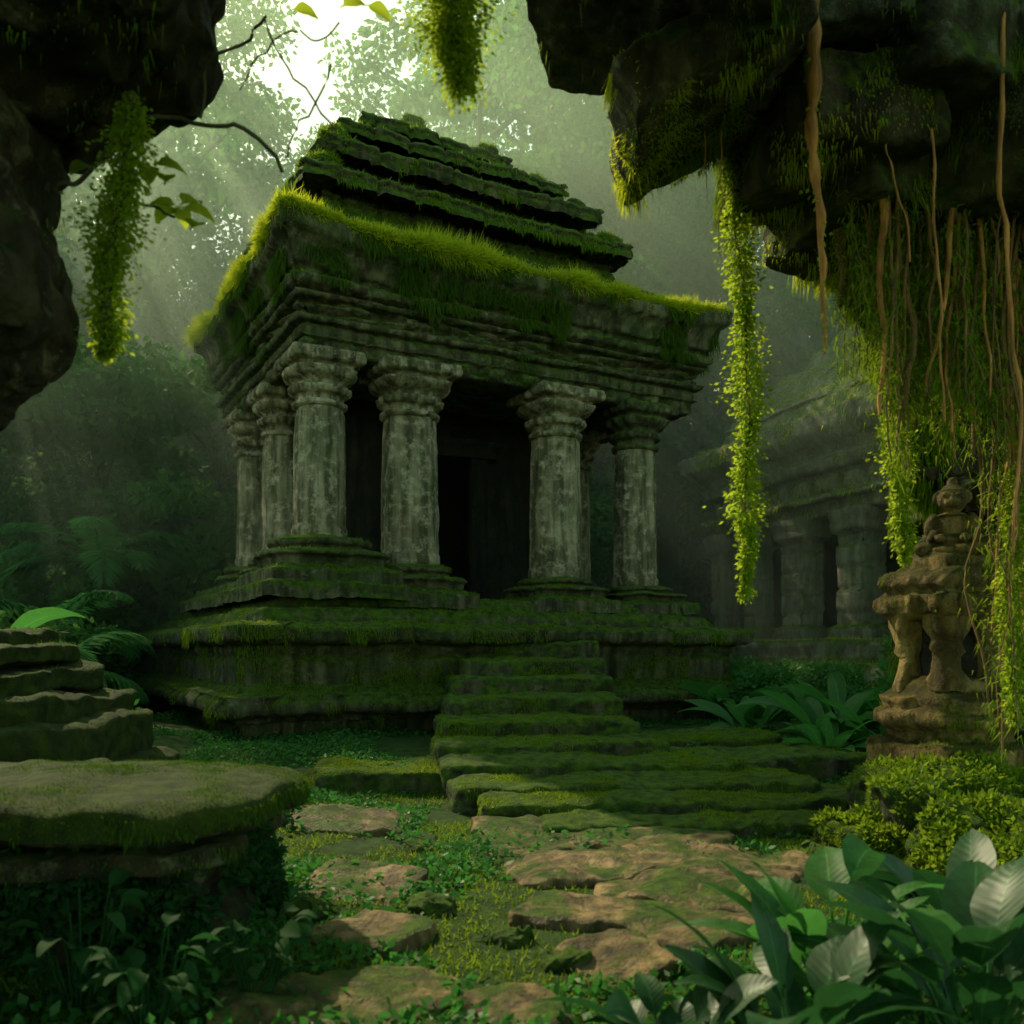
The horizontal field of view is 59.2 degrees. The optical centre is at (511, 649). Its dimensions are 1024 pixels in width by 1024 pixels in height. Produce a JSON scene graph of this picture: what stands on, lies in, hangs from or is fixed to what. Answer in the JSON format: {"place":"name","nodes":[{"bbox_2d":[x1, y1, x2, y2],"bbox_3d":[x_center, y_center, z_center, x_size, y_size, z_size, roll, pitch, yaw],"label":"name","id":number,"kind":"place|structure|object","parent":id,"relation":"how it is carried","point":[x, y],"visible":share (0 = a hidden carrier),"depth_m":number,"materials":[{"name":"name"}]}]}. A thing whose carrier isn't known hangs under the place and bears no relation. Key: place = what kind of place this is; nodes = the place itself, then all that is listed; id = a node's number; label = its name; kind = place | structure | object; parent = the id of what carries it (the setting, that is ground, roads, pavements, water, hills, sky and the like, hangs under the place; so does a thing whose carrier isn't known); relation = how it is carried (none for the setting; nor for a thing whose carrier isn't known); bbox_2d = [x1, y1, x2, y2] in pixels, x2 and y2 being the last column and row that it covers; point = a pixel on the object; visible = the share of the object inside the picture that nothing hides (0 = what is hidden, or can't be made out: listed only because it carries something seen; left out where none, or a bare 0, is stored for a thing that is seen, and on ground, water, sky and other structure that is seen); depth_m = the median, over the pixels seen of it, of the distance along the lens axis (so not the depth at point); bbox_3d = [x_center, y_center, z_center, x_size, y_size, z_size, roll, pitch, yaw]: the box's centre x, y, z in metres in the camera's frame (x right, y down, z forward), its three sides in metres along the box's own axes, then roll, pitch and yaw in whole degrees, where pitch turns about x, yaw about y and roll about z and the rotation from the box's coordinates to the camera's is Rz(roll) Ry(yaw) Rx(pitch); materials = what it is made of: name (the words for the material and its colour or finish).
{"place":"outdoors","nodes":[
{"label":"outdoors","id":0,"kind":"place"},
{"bbox_2d":[76,0,809,390],"label":"sky","id":1,"kind":"structure","parent":0,"point":[303,66],"materials":[{"name":"white"}]},
{"bbox_2d":[389,0,519,122],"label":"leafy vine","id":2,"kind":"object","parent":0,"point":[456,42],"visible":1,"depth_m":4.96,"materials":[{"name":"green plant"}]},
{"bbox_2d":[0,401,1023,1023],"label":"ground","id":3,"kind":"structure","parent":0,"point":[400,747],"depth_m":6.84,"materials":[{"name":"plant"}]},
{"bbox_2d":[0,604,67,639],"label":"jungle bush","id":4,"kind":"object","parent":3,"relation":"on","point":[8,613],"visible":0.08,"depth_m":17.52,"materials":[{"name":"green plant"}]},
{"bbox_2d":[11,607,84,628],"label":"broadleaf plant","id":5,"kind":"object","parent":3,"relation":"on","point":[34,618],"visible":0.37,"depth_m":9.79,"materials":[{"name":"green plant"}]},
{"bbox_2d":[0,614,124,664],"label":"jungle bush","id":6,"kind":"object","parent":3,"relation":"on","point":[77,625],"visible":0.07,"depth_m":19.34,"materials":[{"name":"green plant"}]},
{"bbox_2d":[0,567,143,689],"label":"jungle bush","id":7,"kind":"object","parent":3,"relation":"on","point":[123,661],"visible":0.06,"depth_m":23.35,"materials":[{"name":"green plant"}]},
{"bbox_2d":[0,534,144,687],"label":"jungle bush","id":8,"kind":"object","parent":3,"relation":"on","point":[36,590],"visible":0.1,"depth_m":25.11,"materials":[{"name":"green plant"}]},
{"bbox_2d":[6,869,148,1013],"bbox_3d":[-2.248,1.553,4.707,0.611,0.662,0.752,0,0,0],"label":"broadleaf plant","id":9,"kind":"object","parent":3,"relation":"on","point":[82,954],"visible":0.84,"depth_m":4.70,"materials":[{"name":"green plant"}]},
{"bbox_2d":[0,590,159,664],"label":"fern","id":10,"kind":"object","parent":3,"relation":"on","point":[81,602],"visible":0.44,"depth_m":20.32,"materials":[{"name":"green plant"}]},
{"bbox_2d":[0,353,173,591],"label":"jungle tree","id":11,"kind":"object","parent":3,"relation":"on","point":[117,509],"visible":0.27,"depth_m":26.80,"materials":[{"name":"green plant"}]},
{"bbox_2d":[0,625,179,762],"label":"stone stack","id":12,"kind":"object","parent":3,"relation":"on","point":[58,701],"visible":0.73,"depth_m":8.26,"materials":[{"name":"stone"}]},
{"bbox_2d":[0,200,189,598],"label":"jungle tree","id":13,"kind":"object","parent":3,"relation":"on","point":[73,232],"visible":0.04,"depth_m":42.16,"materials":[{"name":"green plant"}]},
{"bbox_2d":[0,516,193,665],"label":"fern","id":14,"kind":"object","parent":3,"relation":"on","point":[133,554],"visible":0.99,"depth_m":24.00,"materials":[{"name":"green plant"}]},
{"bbox_2d":[59,631,153,704],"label":"fern","id":15,"kind":"object","parent":3,"relation":"on","point":[112,680],"visible":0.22,"depth_m":18.34,"materials":[{"name":"green plant"}]},
{"bbox_2d":[0,232,218,522],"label":"jungle tree","id":16,"kind":"object","parent":3,"relation":"on","point":[72,267],"visible":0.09,"depth_m":44.16,"materials":[{"name":"green plant"}]},
{"bbox_2d":[0,0,225,431],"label":"rock overhang","id":17,"kind":"object","parent":3,"relation":"on","point":[68,68],"visible":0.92,"depth_m":4.83,"materials":[{"name":"stone"}]},
{"bbox_2d":[59,90,169,365],"bbox_3d":[-2.188,-2.338,5.031,0.569,1.523,0.565,0,0,0],"label":"leafy vine","id":18,"kind":"object","parent":17,"relation":"hanging from","point":[116,213],"visible":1,"depth_m":4.97,"materials":[{"name":"green plant"}]},
{"bbox_2d":[58,0,390,229],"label":"leafy branch","id":19,"kind":"object","parent":17,"relation":"attached to","point":[163,207],"visible":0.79,"depth_m":5.20,"materials":[{"name":"green plant"}]},
{"bbox_2d":[0,250,233,592],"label":"jungle tree","id":20,"kind":"object","parent":3,"relation":"on","point":[197,446],"visible":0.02,"depth_m":45.25,"materials":[{"name":"green plant"}]},
{"bbox_2d":[0,331,235,621],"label":"jungle tree","id":21,"kind":"object","parent":3,"relation":"on","point":[141,416],"visible":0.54,"depth_m":27.30,"materials":[{"name":"green plant"}]},
{"bbox_2d":[57,131,218,464],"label":"jungle tree","id":22,"kind":"object","parent":3,"relation":"on","point":[178,234],"visible":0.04,"depth_m":55.73,"materials":[{"name":"green plant"}]},
{"bbox_2d":[54,329,237,630],"bbox_3d":[-10.561,-3.490,30.189,9.126,11.095,15.566,0,0,-20],"label":"jungle tree","id":23,"kind":"object","parent":3,"relation":"on","point":[225,466],"visible":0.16,"depth_m":31.50,"materials":[{"name":"green plant"}]},
{"bbox_2d":[13,91,283,465],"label":"jungle tree","id":24,"kind":"object","parent":3,"relation":"on","point":[222,245],"visible":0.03,"depth_m":62.39,"materials":[{"name":"green plant"}]},
{"bbox_2d":[65,353,236,603],"bbox_3d":[-14.894,-5.846,42.651,12.776,15.533,21.793,0,0,-35],"label":"jungle tree","id":25,"kind":"object","parent":3,"relation":"on","point":[218,433],"visible":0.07,"depth_m":37.41,"materials":[{"name":"green plant"}]},
{"bbox_2d":[82,912,220,1023],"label":"broadleaf plant","id":26,"kind":"object","parent":3,"relation":"on","point":[134,983],"visible":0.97,"depth_m":4.30,"materials":[{"name":"green plant"}]},
{"bbox_2d":[0,757,310,981],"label":"stone ledge","id":27,"kind":"object","parent":3,"relation":"on","point":[194,843],"visible":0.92,"depth_m":5.24,"materials":[{"name":"green stone"}]},
{"bbox_2d":[105,523,235,676],"bbox_3d":[-10.143,-0.779,28.891,8.183,6.027,7.428,0,0,-2],"label":"jungle bush","id":28,"kind":"object","parent":3,"relation":"on","point":[159,592],"visible":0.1,"depth_m":27.24,"materials":[{"name":"green plant"}]},
{"bbox_2d":[55,0,306,622],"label":"jungle tree","id":29,"kind":"object","parent":3,"relation":"on","point":[195,183],"visible":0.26,"depth_m":43.78,"materials":[{"name":"green plant"}]},
{"bbox_2d":[175,355,236,585],"bbox_3d":[-6.763,-3.694,33.265,9.126,11.095,15.566,0,0,-14],"label":"jungle tree","id":30,"kind":"object","parent":3,"relation":"on","point":[196,375],"visible":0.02,"depth_m":25.66,"materials":[{"name":"green plant"}]},
{"bbox_2d":[96,77,323,523],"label":"jungle tree","id":31,"kind":"object","parent":3,"relation":"on","point":[262,197],"visible":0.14,"depth_m":56.74,"materials":[{"name":"green plant"}]},
{"bbox_2d":[198,901,316,996],"bbox_3d":[-1.348,1.635,4.790,0.615,0.547,0.568,0,0,-19],"label":"broadleaf plant","id":32,"kind":"object","parent":3,"relation":"on","point":[293,930],"visible":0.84,"depth_m":4.72,"materials":[{"name":"green plant"}]},
{"bbox_2d":[206,976,317,1023],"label":"path stone","id":33,"kind":"object","parent":3,"relation":"on","point":[268,1005],"visible":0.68,"depth_m":4.59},
{"bbox_2d":[277,895,331,921],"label":"rock","id":34,"kind":"object","parent":3,"relation":"on","point":[302,903],"visible":0.59,"depth_m":6.38,"materials":[{"name":"stone"}]},
{"bbox_2d":[286,804,411,836],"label":"path stone","id":35,"kind":"object","parent":3,"relation":"on","point":[347,819],"visible":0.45,"depth_m":9.81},
{"bbox_2d":[296,858,427,905],"bbox_3d":[-1.234,1.953,7.290,0.953,0.340,1.029,0,0,17],"label":"path stone","id":36,"kind":"object","parent":3,"relation":"on","point":[348,870],"visible":0.4,"depth_m":7.31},
{"bbox_2d":[308,908,436,958],"bbox_3d":[-0.923,1.945,6.068,0.750,0.260,0.664,0,0,28],"label":"path stone","id":37,"kind":"object","parent":3,"relation":"on","point":[412,931],"visible":0.64,"depth_m":5.96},
{"bbox_2d":[286,964,461,1023],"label":"path stone","id":38,"kind":"object","parent":3,"relation":"on","point":[372,988],"visible":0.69,"depth_m":4.96,"materials":[{"name":"stone"}]},
{"bbox_2d":[314,755,440,793],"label":"stone slab","id":39,"kind":"structure","parent":3,"relation":"on","point":[422,775],"depth_m":12.06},
{"bbox_2d":[6,105,841,622],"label":"distant jungle","id":40,"kind":"object","parent":3,"relation":"on","point":[190,355],"depth_m":66.21,"materials":[{"name":"green plant"}]},
{"bbox_2d":[403,890,455,916],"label":"rock","id":41,"kind":"object","parent":3,"relation":"on","point":[428,903],"visible":0.66,"depth_m":6.61,"materials":[{"name":"stone"}]},
{"bbox_2d":[263,0,609,206],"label":"jungle tree","id":42,"kind":"object","parent":3,"relation":"on","point":[376,66],"visible":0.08,"depth_m":57.40,"materials":[{"name":"green plant"}]},
{"bbox_2d":[132,110,754,740],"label":"stone temple","id":43,"kind":"structure","parent":3,"relation":"on","point":[438,370],"depth_m":19.82,"materials":[{"name":"stone"}]},
{"bbox_2d":[475,925,533,948],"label":"rock","id":44,"kind":"object","parent":3,"relation":"on","point":[514,938],"visible":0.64,"depth_m":5.99,"materials":[{"name":"stone"}]},
{"bbox_2d":[0,707,1023,1023],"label":"ground cover","id":45,"kind":"object","parent":3,"relation":"on","point":[430,863],"visible":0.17,"depth_m":6.49,"materials":[{"name":"green plant"}]},
{"bbox_2d":[0,753,1023,1023],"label":"moss carpet","id":46,"kind":"object","parent":3,"relation":"on","point":[782,843],"visible":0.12,"depth_m":6.40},
{"bbox_2d":[462,982,574,1023],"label":"path stone","id":47,"kind":"object","parent":3,"relation":"on","point":[522,1002],"visible":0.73,"depth_m":4.70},
{"bbox_2d":[204,275,845,587],"bbox_3d":[-0.162,-6.822,37.930,24.906,17.752,14.602,0,0,-17],"label":"jungle tree","id":48,"kind":"object","parent":3,"relation":"on","point":[796,318],"visible":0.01,"depth_m":35.44,"materials":[{"name":"green plant"}]},
{"bbox_2d":[356,0,713,539],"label":"jungle tree","id":49,"kind":"object","parent":3,"relation":"on","point":[557,165],"visible":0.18,"depth_m":39.90,"materials":[{"name":"green plant"}]},
{"bbox_2d":[407,0,688,582],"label":"jungle tree","id":50,"kind":"object","parent":3,"relation":"on","point":[444,111],"visible":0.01,"depth_m":62.93,"materials":[{"name":"green plant"}]},
{"bbox_2d":[540,945,591,971],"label":"rock","id":51,"kind":"object","parent":3,"relation":"on","point":[571,956],"visible":0.8,"depth_m":5.46,"materials":[{"name":"stone"}]},
{"bbox_2d":[508,889,645,933],"bbox_3d":[0.558,1.981,6.561,1.103,0.313,0.863,0,0,20],"label":"path stone","id":52,"kind":"object","parent":3,"relation":"on","point":[554,909],"visible":0.59,"depth_m":6.33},
{"bbox_2d":[503,845,657,888],"bbox_3d":[0.562,1.959,7.921,1.253,0.344,1.091,0,0,-13],"label":"path stone","id":53,"kind":"object","parent":3,"relation":"on","point":[580,868],"visible":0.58,"depth_m":7.76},
{"bbox_2d":[439,0,760,465],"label":"jungle tree","id":54,"kind":"object","parent":3,"relation":"on","point":[534,122],"visible":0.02,"depth_m":52.66,"materials":[{"name":"green plant"}]},
{"bbox_2d":[588,463,613,581],"bbox_3d":[-0.508,-3.583,31.851,9.126,11.095,15.566,0,0,15],"label":"jungle tree","id":55,"kind":"object","parent":3,"relation":"on","point":[599,550],"visible":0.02,"depth_m":32.13,"materials":[{"name":"green plant"}]},
{"bbox_2d":[471,814,734,856],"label":"stone slab","id":56,"kind":"structure","parent":3,"relation":"on","point":[530,823],"depth_m":9.28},
{"bbox_2d":[556,929,682,993],"bbox_3d":[0.673,1.948,5.506,0.686,0.342,0.604,0,0,-21],"label":"path stone","id":57,"kind":"object","parent":3,"relation":"on","point":[619,955],"visible":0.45,"depth_m":5.48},
{"bbox_2d":[429,640,849,842],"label":"stone staircase","id":58,"kind":"structure","parent":3,"relation":"on","point":[552,736],"depth_m":12.17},
{"bbox_2d":[503,2,778,592],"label":"jungle tree","id":59,"kind":"object","parent":3,"relation":"on","point":[677,251],"visible":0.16,"depth_m":40.78,"materials":[{"name":"green plant"}]},
{"bbox_2d":[590,431,691,586],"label":"jungle tree","id":60,"kind":"object","parent":3,"relation":"on","point":[605,483],"visible":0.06,"depth_m":45.28,"materials":[{"name":"green plant"}]},
{"bbox_2d":[475,0,832,593],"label":"jungle tree","id":61,"kind":"object","parent":3,"relation":"on","point":[669,558],"visible":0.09,"depth_m":47.50,"materials":[{"name":"green plant"}]},
{"bbox_2d":[539,974,777,1023],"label":"broadleaf plant","id":62,"kind":"object","parent":3,"relation":"on","point":[698,1004],"visible":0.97,"depth_m":3.95,"materials":[{"name":"green plant"}]},
{"bbox_2d":[593,852,736,902],"bbox_3d":[1.299,1.952,7.539,1.290,0.346,1.461,0,0,0],"label":"path stone","id":63,"kind":"object","parent":3,"relation":"on","point":[673,877],"visible":0.45,"depth_m":7.28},
{"bbox_2d":[618,833,714,854],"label":"path stone","id":64,"kind":"object","parent":3,"relation":"on","point":[664,844],"visible":0.25,"depth_m":8.67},
{"bbox_2d":[608,899,757,951],"bbox_3d":[1.176,1.936,6.309,0.947,0.296,1.108,0,0,-41],"label":"path stone","id":65,"kind":"object","parent":3,"relation":"on","point":[657,922],"visible":0.35,"depth_m":6.09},
{"bbox_2d":[549,119,836,543],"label":"jungle tree","id":66,"kind":"object","parent":3,"relation":"on","point":[800,359],"visible":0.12,"depth_m":45.23,"materials":[{"name":"green plant"}]},
{"bbox_2d":[641,726,782,747],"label":"stone slab","id":67,"kind":"structure","parent":3,"relation":"on","point":[733,737],"depth_m":14.94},
{"bbox_2d":[589,96,843,617],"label":"jungle tree","id":68,"kind":"object","parent":3,"relation":"on","point":[694,554],"visible":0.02,"depth_m":57.84,"materials":[{"name":"green plant"}]},
{"bbox_2d":[670,366,794,628],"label":"jungle tree","id":69,"kind":"object","parent":3,"relation":"on","point":[693,576],"visible":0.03,"depth_m":45.58,"materials":[{"name":"green plant"}]},
{"bbox_2d":[676,667,788,719],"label":"broadleaf plant","id":70,"kind":"object","parent":3,"relation":"on","point":[718,694],"visible":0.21,"depth_m":19.75,"materials":[{"name":"green plant"}]},
{"bbox_2d":[679,695,788,728],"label":"broadleaf plant","id":71,"kind":"object","parent":3,"relation":"on","point":[752,715],"visible":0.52,"depth_m":17.33,"materials":[{"name":"green plant"}]},
{"bbox_2d":[689,876,804,912],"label":"path stone","id":72,"kind":"object","parent":3,"relation":"on","point":[706,897],"visible":0.26,"depth_m":6.77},
{"bbox_2d":[697,843,808,882],"bbox_3d":[2.120,1.974,8.091,1.030,0.323,1.206,0,0,33],"label":"path stone","id":73,"kind":"object","parent":3,"relation":"on","point":[790,864],"visible":0.41,"depth_m":8.17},
{"bbox_2d":[718,653,803,720],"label":"jungle bush","id":74,"kind":"object","parent":3,"relation":"on","point":[748,681],"visible":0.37,"depth_m":20.04,"materials":[{"name":"green plant"}]},
{"bbox_2d":[678,243,849,498],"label":"jungle tree","id":75,"kind":"object","parent":3,"relation":"on","point":[780,327],"visible":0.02,"depth_m":47.58,"materials":[{"name":"green plant"}]},
{"bbox_2d":[671,742,866,782],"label":"stone slab","id":76,"kind":"structure","parent":3,"relation":"on","point":[818,761],"depth_m":13.10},
{"bbox_2d":[526,0,1023,744],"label":"rock overhang","id":77,"kind":"object","parent":3,"relation":"on","point":[672,80],"visible":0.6,"depth_m":6.99,"materials":[{"name":"stone"}]},
{"bbox_2d":[702,140,779,604],"bbox_3d":[2.049,-2.592,8.030,0.690,4.408,0.638,0,0,0],"label":"leafy vine","id":78,"kind":"object","parent":77,"relation":"hanging from","point":[736,222],"visible":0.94,"depth_m":7.98,"materials":[{"name":"green plant"}]},
{"bbox_2d":[799,0,832,353],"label":"hanging root","id":79,"kind":"object","parent":77,"relation":"hanging from","point":[812,39],"visible":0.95,"depth_m":6.57,"materials":[{"name":"brown plant"}]},
{"bbox_2d":[826,159,1023,768],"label":"root curtain","id":80,"kind":"object","parent":77,"relation":"hanging from","point":[885,255],"visible":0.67,"depth_m":7.52,"materials":[{"name":"green plant"}]},
{"bbox_2d":[865,329,930,567],"bbox_3d":[3.327,-1.770,7.818,0.535,2.142,0.427,0,0,0],"label":"leafy vine","id":81,"kind":"object","parent":80,"relation":"hanging from","point":[899,522],"visible":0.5,"depth_m":7.79,"materials":[{"name":"green plant"}]},
{"bbox_2d":[980,466,1023,728],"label":"leafy vine","id":82,"kind":"object","parent":80,"relation":"hanging from","point":[1009,689],"visible":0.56,"depth_m":7.58,"materials":[{"name":"green plant"}]},
{"bbox_2d":[929,89,945,420],"bbox_3d":[3.244,-3.490,6.990,0.260,3.423,0.072,0,0,0],"label":"aerial root","id":83,"kind":"object","parent":77,"relation":"attached to","point":[934,232],"visible":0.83,"depth_m":6.98,"materials":[{"name":"brown plant"}]},
{"bbox_2d":[996,12,1022,552],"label":"aerial root","id":84,"kind":"object","parent":77,"relation":"attached to","point":[1002,46],"visible":1,"depth_m":6.85,"materials":[{"name":"brown plant"}]},
{"bbox_2d":[731,651,830,685],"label":"jungle bush","id":85,"kind":"object","parent":3,"relation":"on","point":[799,672],"visible":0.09,"depth_m":24.49,"materials":[{"name":"green plant"}]},
{"bbox_2d":[678,323,911,688],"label":"distant temple","id":86,"kind":"structure","parent":3,"relation":"on","point":[824,563],"depth_m":29.81,"materials":[{"name":"stone"}]},
{"bbox_2d":[650,889,964,1023],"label":"broadleaf plant","id":87,"kind":"object","parent":3,"relation":"on","point":[836,969],"visible":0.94,"depth_m":4.09,"materials":[{"name":"green plant"}]},
{"bbox_2d":[735,681,882,749],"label":"broadleaf plant","id":88,"kind":"object","parent":3,"relation":"on","point":[804,711],"visible":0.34,"depth_m":15.62,"materials":[{"name":"green plant"}]},
{"bbox_2d":[671,834,961,1015],"bbox_3d":[1.674,1.490,4.768,1.550,0.858,1.495,0,0,0],"label":"broadleaf plant","id":89,"kind":"object","parent":3,"relation":"on","point":[855,857],"visible":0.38,"depth_m":5.03,"materials":[{"name":"green plant"}]},
{"bbox_2d":[765,671,880,718],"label":"broadleaf plant","id":90,"kind":"object","parent":3,"relation":"on","point":[836,684],"visible":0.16,"depth_m":17.61,"materials":[{"name":"green plant"}]},
{"bbox_2d":[781,711,882,751],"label":"broadleaf plant","id":91,"kind":"object","parent":3,"relation":"on","point":[826,733],"visible":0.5,"depth_m":14.04,"materials":[{"name":"green plant"}]},
{"bbox_2d":[802,659,890,715],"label":"jungle bush","id":92,"kind":"object","parent":3,"relation":"on","point":[858,682],"visible":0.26,"depth_m":21.35,"materials":[{"name":"green plant"}]},
{"bbox_2d":[819,699,885,748],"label":"broadleaf plant","id":93,"kind":"object","parent":3,"relation":"on","point":[849,713],"visible":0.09,"depth_m":14.38,"materials":[{"name":"green plant"}]},
{"bbox_2d":[806,804,910,858],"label":"leafy shrub","id":94,"kind":"object","parent":3,"relation":"on","point":[874,831],"visible":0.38,"depth_m":8.57,"materials":[{"name":"plant"}]},
{"bbox_2d":[865,659,894,735],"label":"jungle bush","id":95,"kind":"object","parent":3,"relation":"on","point":[884,678],"visible":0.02,"depth_m":15.23,"materials":[{"name":"green plant"}]},
{"bbox_2d":[790,856,1023,1023],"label":"broadleaf plant","id":96,"kind":"object","parent":3,"relation":"on","point":[983,904],"visible":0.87,"depth_m":4.23,"materials":[{"name":"green plant"}]},
{"bbox_2d":[847,829,1012,982],"bbox_3d":[2.759,1.545,5.360,1.485,0.709,1.329,0,0,0],"label":"broadleaf plant","id":97,"kind":"object","parent":3,"relation":"on","point":[972,845],"visible":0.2,"depth_m":5.57,"materials":[{"name":"green plant"}]},
{"bbox_2d":[841,748,1023,830],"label":"leafy shrub","id":98,"kind":"object","parent":3,"relation":"on","point":[898,790],"visible":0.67,"depth_m":8.54,"materials":[{"name":"leaf"}]},
{"bbox_2d":[866,551,1023,770],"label":"stone pedestal","id":99,"kind":"object","parent":3,"relation":"on","point":[931,701],"visible":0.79,"depth_m":9.13,"materials":[{"name":"stone"}]},
{"bbox_2d":[914,477,990,555],"bbox_3d":[4.590,-1.382,9.410,0.721,0.855,0.506,0,0,26],"label":"guardian statue","id":100,"kind":"object","parent":99,"relation":"on","point":[947,528],"visible":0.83,"depth_m":9.33,"materials":[{"name":"stone"}]},
{"bbox_2d":[904,787,1023,876],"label":"leafy shrub","id":101,"kind":"object","parent":3,"relation":"on","point":[940,829],"visible":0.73,"depth_m":7.61,"materials":[{"name":"leaf"}]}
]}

